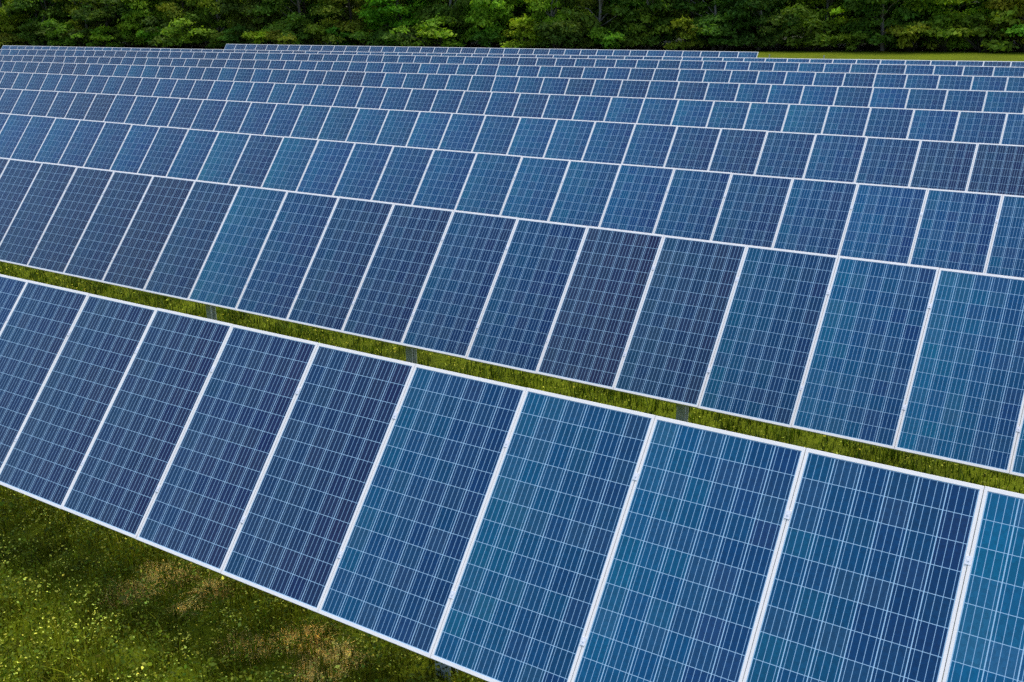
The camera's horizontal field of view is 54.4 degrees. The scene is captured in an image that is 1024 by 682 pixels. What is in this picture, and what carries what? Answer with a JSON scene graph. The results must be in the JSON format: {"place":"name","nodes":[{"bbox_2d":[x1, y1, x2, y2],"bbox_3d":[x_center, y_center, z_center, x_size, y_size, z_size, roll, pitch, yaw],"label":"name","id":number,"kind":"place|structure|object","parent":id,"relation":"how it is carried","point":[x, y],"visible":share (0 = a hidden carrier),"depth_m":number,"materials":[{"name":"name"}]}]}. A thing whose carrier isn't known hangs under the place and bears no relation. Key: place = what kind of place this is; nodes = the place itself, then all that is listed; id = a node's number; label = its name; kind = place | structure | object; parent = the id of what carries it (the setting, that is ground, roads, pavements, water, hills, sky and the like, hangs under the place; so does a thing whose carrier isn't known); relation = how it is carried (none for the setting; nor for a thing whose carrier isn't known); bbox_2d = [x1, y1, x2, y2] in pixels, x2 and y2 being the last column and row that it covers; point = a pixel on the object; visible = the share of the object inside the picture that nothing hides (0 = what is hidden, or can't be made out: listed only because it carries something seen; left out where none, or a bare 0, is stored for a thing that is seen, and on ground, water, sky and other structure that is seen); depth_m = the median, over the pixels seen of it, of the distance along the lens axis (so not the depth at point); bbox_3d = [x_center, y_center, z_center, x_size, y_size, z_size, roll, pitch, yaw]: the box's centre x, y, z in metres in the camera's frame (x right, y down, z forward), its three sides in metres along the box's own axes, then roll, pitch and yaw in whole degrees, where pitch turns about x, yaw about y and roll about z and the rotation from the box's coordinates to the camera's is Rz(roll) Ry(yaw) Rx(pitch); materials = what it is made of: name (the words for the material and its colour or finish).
{"place":"outdoors","nodes":[
{"label":"outdoors","id":0,"kind":"place"},
{"bbox_2d":[97,557,378,681],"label":"dry grass","id":1,"kind":"structure","parent":0,"point":[309,673],"depth_m":8.17,"materials":[{"name":"brown plant"}]},
{"bbox_2d":[0,485,484,681],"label":"rough grass","id":2,"kind":"structure","parent":0,"point":[271,615],"depth_m":8.33,"materials":[{"name":"green plant"}]},
{"bbox_2d":[0,489,479,681],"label":"yellow flowers","id":3,"kind":"object","parent":2,"relation":"on","point":[239,624],"visible":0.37,"depth_m":8.14,"materials":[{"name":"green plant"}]},
{"bbox_2d":[0,2,1023,681],"bbox_3d":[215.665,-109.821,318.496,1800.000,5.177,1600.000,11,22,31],"label":"ground","id":4,"kind":"structure","parent":0,"point":[874,52],"depth_m":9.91,"materials":[{"name":"green plant"}]},
{"bbox_2d":[0,32,28,47],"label":"bush","id":5,"kind":"object","parent":4,"relation":"on","point":[8,39],"visible":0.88,"depth_m":125.64,"materials":[{"name":"green plant"}]},
{"bbox_2d":[0,0,35,42],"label":"broadleaf tree","id":6,"kind":"object","parent":4,"relation":"on","point":[8,24],"visible":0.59,"depth_m":127.47,"materials":[{"name":"green plant"}]},
{"bbox_2d":[2,1,52,45],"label":"broadleaf tree","id":7,"kind":"object","parent":4,"relation":"on","point":[33,14],"visible":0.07,"depth_m":134.34,"materials":[{"name":"green plant"}]},
{"bbox_2d":[17,18,47,45],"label":"bush","id":8,"kind":"object","parent":4,"relation":"on","point":[34,26],"visible":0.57,"depth_m":124.10,"materials":[{"name":"green plant"}]},
{"bbox_2d":[2,0,75,45],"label":"broadleaf tree","id":9,"kind":"object","parent":4,"relation":"on","point":[19,6],"visible":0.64,"depth_m":124.61,"materials":[{"name":"green plant"}]},
{"bbox_2d":[30,27,69,45],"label":"bush","id":10,"kind":"object","parent":4,"relation":"on","point":[42,32],"visible":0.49,"depth_m":123.48,"materials":[{"name":"green plant"}]},
{"bbox_2d":[26,0,91,45],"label":"broadleaf tree","id":11,"kind":"object","parent":4,"relation":"on","point":[39,18],"visible":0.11,"depth_m":129.66,"materials":[{"name":"green plant"}]},
{"bbox_2d":[38,17,82,46],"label":"bush","id":12,"kind":"object","parent":4,"relation":"on","point":[61,39],"visible":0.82,"depth_m":121.68,"materials":[{"name":"green plant"}]},
{"bbox_2d":[49,0,109,46],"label":"broadleaf tree","id":13,"kind":"object","parent":4,"relation":"on","point":[78,23],"visible":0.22,"depth_m":124.45,"materials":[{"name":"green plant"}]},
{"bbox_2d":[60,28,104,46],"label":"bush","id":14,"kind":"object","parent":4,"relation":"on","point":[71,32],"visible":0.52,"depth_m":121.15,"materials":[{"name":"green plant"}]},
{"bbox_2d":[70,23,119,46],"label":"bush","id":15,"kind":"object","parent":4,"relation":"on","point":[98,32],"visible":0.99,"depth_m":119.85,"materials":[{"name":"green plant"}]},
{"bbox_2d":[76,2,119,41],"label":"broadleaf tree","id":16,"kind":"object","parent":4,"relation":"on","point":[110,24],"visible":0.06,"depth_m":127.98,"materials":[{"name":"green plant"}]},
{"bbox_2d":[68,0,137,44],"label":"broadleaf tree","id":17,"kind":"object","parent":4,"relation":"on","point":[102,15],"visible":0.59,"depth_m":119.45,"materials":[{"name":"green plant"}]},
{"bbox_2d":[114,31,141,47],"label":"bush","id":18,"kind":"object","parent":4,"relation":"on","point":[129,38],"visible":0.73,"depth_m":119.62,"materials":[{"name":"green plant"}]},
{"bbox_2d":[115,0,168,45],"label":"broadleaf tree","id":19,"kind":"object","parent":4,"relation":"on","point":[152,9],"visible":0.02,"depth_m":124.07,"materials":[{"name":"green plant"}]},
{"bbox_2d":[114,0,176,47],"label":"broadleaf tree","id":20,"kind":"object","parent":4,"relation":"on","point":[136,15],"visible":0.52,"depth_m":118.46,"materials":[{"name":"green plant"}]},
{"bbox_2d":[136,27,163,47],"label":"bush","id":21,"kind":"object","parent":4,"relation":"on","point":[150,35],"visible":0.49,"depth_m":116.76,"materials":[{"name":"green plant"}]},
{"bbox_2d":[139,15,184,48],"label":"bush","id":22,"kind":"object","parent":4,"relation":"on","point":[152,42],"visible":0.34,"depth_m":115.95,"materials":[{"name":"green plant"}]},
{"bbox_2d":[152,0,209,46],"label":"broadleaf tree","id":23,"kind":"object","parent":4,"relation":"on","point":[181,16],"visible":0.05,"depth_m":121.57,"materials":[{"name":"green plant"}]},
{"bbox_2d":[155,0,208,46],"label":"broadleaf tree","id":24,"kind":"object","parent":4,"relation":"on","point":[173,8],"visible":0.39,"depth_m":117.15,"materials":[{"name":"green plant"}]},
{"bbox_2d":[155,11,210,48],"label":"bush","id":25,"kind":"object","parent":4,"relation":"on","point":[181,38],"visible":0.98,"depth_m":113.96,"materials":[{"name":"green plant"}]},
{"bbox_2d":[190,0,242,47],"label":"broadleaf tree","id":26,"kind":"object","parent":4,"relation":"on","point":[206,7],"visible":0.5,"depth_m":116.33,"materials":[{"name":"green plant"}]},
{"bbox_2d":[206,28,236,48],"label":"bush","id":27,"kind":"object","parent":4,"relation":"on","point":[213,34],"visible":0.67,"depth_m":113.91,"materials":[{"name":"green plant"}]},
{"bbox_2d":[217,23,248,43],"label":"bush","id":28,"kind":"object","parent":4,"relation":"on","point":[231,39],"visible":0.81,"depth_m":111.71,"materials":[{"name":"green plant"}]},
{"bbox_2d":[0,485,487,681],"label":"clover","id":29,"kind":"object","parent":4,"relation":"on","point":[174,603],"visible":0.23,"depth_m":8.20,"materials":[{"name":"green plant"}]},
{"bbox_2d":[216,0,286,44],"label":"broadleaf tree","id":30,"kind":"object","parent":4,"relation":"on","point":[236,12],"visible":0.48,"depth_m":112.19,"materials":[{"name":"green plant"}]},
{"bbox_2d":[242,28,275,44],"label":"bush","id":31,"kind":"object","parent":4,"relation":"on","point":[259,36],"visible":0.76,"depth_m":109.27,"materials":[{"name":"green plant"}]},
{"bbox_2d":[250,0,312,29],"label":"broadleaf tree","id":32,"kind":"object","parent":4,"relation":"on","point":[294,6],"visible":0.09,"depth_m":117.86,"materials":[{"name":"green plant"}]},
{"bbox_2d":[265,28,300,44],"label":"bush","id":33,"kind":"object","parent":4,"relation":"on","point":[278,39],"visible":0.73,"depth_m":107.59,"materials":[{"name":"green plant"}]},
{"bbox_2d":[252,0,344,44],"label":"broadleaf tree","id":34,"kind":"object","parent":4,"relation":"on","point":[286,26],"visible":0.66,"depth_m":109.00,"materials":[{"name":"green plant"}]},
{"bbox_2d":[258,0,341,42],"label":"broadleaf tree","id":35,"kind":"object","parent":4,"relation":"on","point":[312,18],"visible":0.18,"depth_m":113.43,"materials":[{"name":"green plant"}]},
{"bbox_2d":[296,25,323,44],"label":"bush","id":36,"kind":"object","parent":4,"relation":"on","point":[310,42],"visible":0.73,"depth_m":108.39,"materials":[{"name":"green plant"}]},
{"bbox_2d":[305,0,364,43],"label":"broadleaf tree","id":37,"kind":"object","parent":4,"relation":"on","point":[336,18],"visible":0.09,"depth_m":120.26,"materials":[{"name":"green plant"}]},
{"bbox_2d":[323,25,353,45],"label":"bush","id":38,"kind":"object","parent":4,"relation":"on","point":[345,35],"visible":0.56,"depth_m":106.13,"materials":[{"name":"green plant"}]},
{"bbox_2d":[303,0,383,43],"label":"broadleaf tree","id":39,"kind":"object","parent":4,"relation":"on","point":[349,25],"visible":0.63,"depth_m":106.32,"materials":[{"name":"green plant"}]},
{"bbox_2d":[347,30,376,45],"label":"bush","id":40,"kind":"object","parent":4,"relation":"on","point":[363,41],"visible":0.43,"depth_m":106.02,"materials":[{"name":"green plant"}]},
{"bbox_2d":[330,0,395,45],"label":"broadleaf tree","id":41,"kind":"object","parent":4,"relation":"on","point":[355,16],"visible":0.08,"depth_m":114.39,"materials":[{"name":"green plant"}]},
{"bbox_2d":[348,26,400,46],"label":"bush","id":42,"kind":"object","parent":4,"relation":"on","point":[377,38],"visible":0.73,"depth_m":103.98,"materials":[{"name":"green plant"}]},
{"bbox_2d":[357,0,443,46],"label":"broadleaf tree","id":43,"kind":"object","parent":4,"relation":"on","point":[397,14],"visible":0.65,"depth_m":104.68,"materials":[{"name":"green plant"}]},
{"bbox_2d":[380,26,438,46],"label":"bush","id":44,"kind":"object","parent":4,"relation":"on","point":[404,39],"visible":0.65,"depth_m":102.18,"materials":[{"name":"green plant"}]},
{"bbox_2d":[377,0,441,19],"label":"broadleaf tree","id":45,"kind":"object","parent":4,"relation":"on","point":[401,1],"visible":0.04,"depth_m":109.56,"materials":[{"name":"green plant"}]},
{"bbox_2d":[389,12,466,46],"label":"bush","id":46,"kind":"object","parent":4,"relation":"on","point":[430,28],"visible":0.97,"depth_m":100.80,"materials":[{"name":"green plant"}]},
{"bbox_2d":[413,0,475,42],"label":"broadleaf tree","id":47,"kind":"object","parent":4,"relation":"on","point":[454,11],"visible":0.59,"depth_m":102.64,"materials":[{"name":"green plant"}]},
{"bbox_2d":[431,0,488,45],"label":"broadleaf tree","id":48,"kind":"object","parent":4,"relation":"on","point":[468,43],"visible":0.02,"depth_m":108.66,"materials":[{"name":"green plant"}]},
{"bbox_2d":[468,31,499,47],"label":"bush","id":49,"kind":"object","parent":4,"relation":"on","point":[484,38],"visible":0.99,"depth_m":100.59,"materials":[{"name":"green plant"}]},
{"bbox_2d":[224,44,758,57],"bbox_3d":[-4.108,-16.350,59.867,38.697,2.751,1.236,11,22,31],"label":"solar panel row","id":50,"kind":"object","parent":4,"relation":"on","point":[498,50],"visible":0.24,"depth_m":58.12,"materials":[{"name":"glass"}]},
{"bbox_2d":[457,0,527,47],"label":"broadleaf tree","id":51,"kind":"object","parent":4,"relation":"on","point":[489,17],"visible":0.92,"depth_m":101.15,"materials":[{"name":"green plant"}]},
{"bbox_2d":[0,274,1023,681],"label":"solar panel row","id":52,"kind":"object","parent":4,"relation":"on","point":[488,530],"visible":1,"depth_m":6.83,"materials":[{"name":"glass"}]},
{"bbox_2d":[0,157,1023,477],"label":"solar panel row","id":53,"kind":"object","parent":4,"relation":"on","point":[916,359],"visible":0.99,"depth_m":11.76,"materials":[{"name":"glass"}]},
{"bbox_2d":[0,113,1023,277],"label":"solar panel row","id":54,"kind":"object","parent":4,"relation":"on","point":[979,232],"visible":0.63,"depth_m":17.41,"materials":[{"name":"glass"}]},
{"bbox_2d":[0,88,1023,195],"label":"solar panel row","id":55,"kind":"object","parent":4,"relation":"on","point":[972,167],"visible":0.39,"depth_m":22.65,"materials":[{"name":"glass"}]},
{"bbox_2d":[0,72,1023,144],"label":"solar panel row","id":56,"kind":"object","parent":4,"relation":"on","point":[965,126],"visible":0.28,"depth_m":28.12,"materials":[{"name":"glass"}]},
{"bbox_2d":[0,61,1023,112],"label":"solar panel row","id":57,"kind":"object","parent":4,"relation":"on","point":[966,100],"visible":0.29,"depth_m":33.51,"materials":[{"name":"glass"}]},
{"bbox_2d":[0,55,1023,91],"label":"solar panel row","id":58,"kind":"object","parent":4,"relation":"on","point":[984,83],"visible":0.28,"depth_m":38.63,"materials":[{"name":"glass"}]},
{"bbox_2d":[0,49,1023,76],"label":"solar panel row","id":59,"kind":"object","parent":4,"relation":"on","point":[851,68],"visible":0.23,"depth_m":44.66,"materials":[{"name":"glass"}]},
{"bbox_2d":[1,45,1023,66],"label":"solar panel row","id":60,"kind":"object","parent":4,"relation":"on","point":[943,62],"visible":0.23,"depth_m":49.46,"materials":[{"name":"glass"}]},
{"bbox_2d":[3,266,1023,487],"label":"meadow flowers","id":61,"kind":"object","parent":4,"relation":"on","point":[494,367],"visible":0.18,"depth_m":13.81,"materials":[{"name":"yellow plant"}]},
{"bbox_2d":[485,0,542,44],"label":"broadleaf tree","id":62,"kind":"object","parent":4,"relation":"on","point":[524,9],"visible":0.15,"depth_m":106.74,"materials":[{"name":"green plant"}]},
{"bbox_2d":[498,13,545,48],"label":"bush","id":63,"kind":"object","parent":4,"relation":"on","point":[526,25],"visible":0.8,"depth_m":98.63,"materials":[{"name":"green plant"}]},
{"bbox_2d":[523,0,582,48],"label":"broadleaf tree","id":64,"kind":"object","parent":4,"relation":"on","point":[541,5],"visible":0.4,"depth_m":97.91,"materials":[{"name":"green plant"}]},
{"bbox_2d":[519,2,596,45],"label":"broadleaf tree","id":65,"kind":"object","parent":4,"relation":"on","point":[579,9],"visible":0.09,"depth_m":103.12,"materials":[{"name":"green plant"}]},
{"bbox_2d":[530,17,599,48],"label":"bush","id":66,"kind":"object","parent":4,"relation":"on","point":[561,31],"visible":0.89,"depth_m":96.16,"materials":[{"name":"green plant"}]},
{"bbox_2d":[560,0,629,48],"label":"broadleaf tree","id":67,"kind":"object","parent":4,"relation":"on","point":[589,23],"visible":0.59,"depth_m":97.06,"materials":[{"name":"green plant"}]},
{"bbox_2d":[587,27,625,49],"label":"bush","id":68,"kind":"object","parent":4,"relation":"on","point":[606,38],"visible":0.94,"depth_m":95.07,"materials":[{"name":"green plant"}]},
{"bbox_2d":[582,0,648,46],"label":"broadleaf tree","id":69,"kind":"object","parent":4,"relation":"on","point":[633,5],"visible":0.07,"depth_m":98.22,"materials":[{"name":"green plant"}]},
{"bbox_2d":[617,8,673,49],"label":"bush","id":70,"kind":"object","parent":4,"relation":"on","point":[641,27],"visible":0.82,"depth_m":93.90,"materials":[{"name":"green plant"}]},
{"bbox_2d":[604,0,688,49],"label":"broadleaf tree","id":71,"kind":"object","parent":4,"relation":"on","point":[662,6],"visible":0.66,"depth_m":94.32,"materials":[{"name":"green plant"}]},
{"bbox_2d":[662,14,709,50],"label":"bush","id":72,"kind":"object","parent":4,"relation":"on","point":[689,33],"visible":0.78,"depth_m":92.37,"materials":[{"name":"green plant"}]},
{"bbox_2d":[653,0,719,46],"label":"broadleaf tree","id":73,"kind":"object","parent":4,"relation":"on","point":[679,13],"visible":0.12,"depth_m":97.70,"materials":[{"name":"green plant"}]},
{"bbox_2d":[672,0,718,28],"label":"broadleaf tree","id":74,"kind":"object","parent":4,"relation":"on","point":[708,2],"visible":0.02,"depth_m":103.11,"materials":[{"name":"green plant"}]},
{"bbox_2d":[670,0,753,49],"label":"broadleaf tree","id":75,"kind":"object","parent":4,"relation":"on","point":[700,19],"visible":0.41,"depth_m":92.62,"materials":[{"name":"green plant"}]},
{"bbox_2d":[697,4,751,50],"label":"bush","id":76,"kind":"object","parent":4,"relation":"on","point":[721,33],"visible":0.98,"depth_m":90.01,"materials":[{"name":"green plant"}]},
{"bbox_2d":[716,0,804,49],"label":"broadleaf tree","id":77,"kind":"object","parent":4,"relation":"on","point":[761,14],"visible":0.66,"depth_m":90.19,"materials":[{"name":"green plant"}]},
{"bbox_2d":[753,0,793,36],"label":"broadleaf tree","id":78,"kind":"object","parent":4,"relation":"on","point":[778,4],"visible":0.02,"depth_m":92.86,"materials":[{"name":"green plant"}]},
{"bbox_2d":[749,7,802,50],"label":"bush","id":79,"kind":"object","parent":4,"relation":"on","point":[766,30],"visible":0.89,"depth_m":89.46,"materials":[{"name":"green plant"}]},
{"bbox_2d":[782,2,844,50],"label":"bush","id":80,"kind":"object","parent":4,"relation":"on","point":[812,36],"visible":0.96,"depth_m":87.63,"materials":[{"name":"green plant"}]},
{"bbox_2d":[786,2,842,28],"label":"broadleaf tree","id":81,"kind":"object","parent":4,"relation":"on","point":[815,8],"visible":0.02,"depth_m":97.66,"materials":[{"name":"green plant"}]},
{"bbox_2d":[777,0,858,49],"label":"broadleaf tree","id":82,"kind":"object","parent":4,"relation":"on","point":[832,9],"visible":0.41,"depth_m":90.06,"materials":[{"name":"green plant"}]},
{"bbox_2d":[815,0,880,47],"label":"broadleaf tree","id":83,"kind":"object","parent":4,"relation":"on","point":[855,17],"visible":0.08,"depth_m":92.10,"materials":[{"name":"green plant"}]},
{"bbox_2d":[835,31,869,51],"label":"bush","id":84,"kind":"object","parent":4,"relation":"on","point":[853,41],"visible":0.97,"depth_m":86.61,"materials":[{"name":"green plant"}]},
{"bbox_2d":[842,11,887,44],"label":"broadleaf tree","id":85,"kind":"object","parent":4,"relation":"on","point":[879,28],"visible":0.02,"depth_m":95.91,"materials":[{"name":"green plant"}]},
{"bbox_2d":[838,0,932,50],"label":"broadleaf tree","id":86,"kind":"object","parent":4,"relation":"on","point":[866,23],"visible":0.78,"depth_m":85.71,"materials":[{"name":"green plant"}]},
{"bbox_2d":[885,20,938,51],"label":"bush","id":87,"kind":"object","parent":4,"relation":"on","point":[906,35],"visible":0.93,"depth_m":84.22,"materials":[{"name":"green plant"}]},
{"bbox_2d":[878,0,976,47],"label":"broadleaf tree","id":88,"kind":"object","parent":4,"relation":"on","point":[897,5],"visible":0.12,"depth_m":89.21,"materials":[{"name":"green plant"}]},
{"bbox_2d":[899,8,975,51],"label":"bush","id":89,"kind":"object","parent":4,"relation":"on","point":[941,32],"visible":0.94,"depth_m":83.53,"materials":[{"name":"green plant"}]},
{"bbox_2d":[900,0,998,49],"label":"broadleaf tree","id":90,"kind":"object","parent":4,"relation":"on","point":[939,9],"visible":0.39,"depth_m":84.55,"materials":[{"name":"green plant"}]},
{"bbox_2d":[945,5,1020,52],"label":"bush","id":91,"kind":"object","parent":4,"relation":"on","point":[992,42],"visible":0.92,"depth_m":82.00,"materials":[{"name":"green plant"}]},
{"bbox_2d":[965,0,1019,43],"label":"broadleaf tree","id":92,"kind":"object","parent":4,"relation":"on","point":[978,4],"visible":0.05,"depth_m":86.73,"materials":[{"name":"green plant"}]},
{"bbox_2d":[976,0,1023,50],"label":"broadleaf tree","id":93,"kind":"object","parent":4,"relation":"on","point":[1006,5],"visible":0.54,"depth_m":81.81,"materials":[{"name":"green plant"}]},
{"bbox_2d":[1001,22,1023,36],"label":"bush","id":94,"kind":"object","parent":4,"relation":"on","point":[1014,30],"visible":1,"depth_m":80.00,"materials":[{"name":"green plant"}]},
{"bbox_2d":[1004,24,1023,51],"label":"bush","id":95,"kind":"object","parent":4,"relation":"on","point":[1022,44],"visible":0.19,"depth_m":82.01,"materials":[{"name":"green plant"}]}
]}

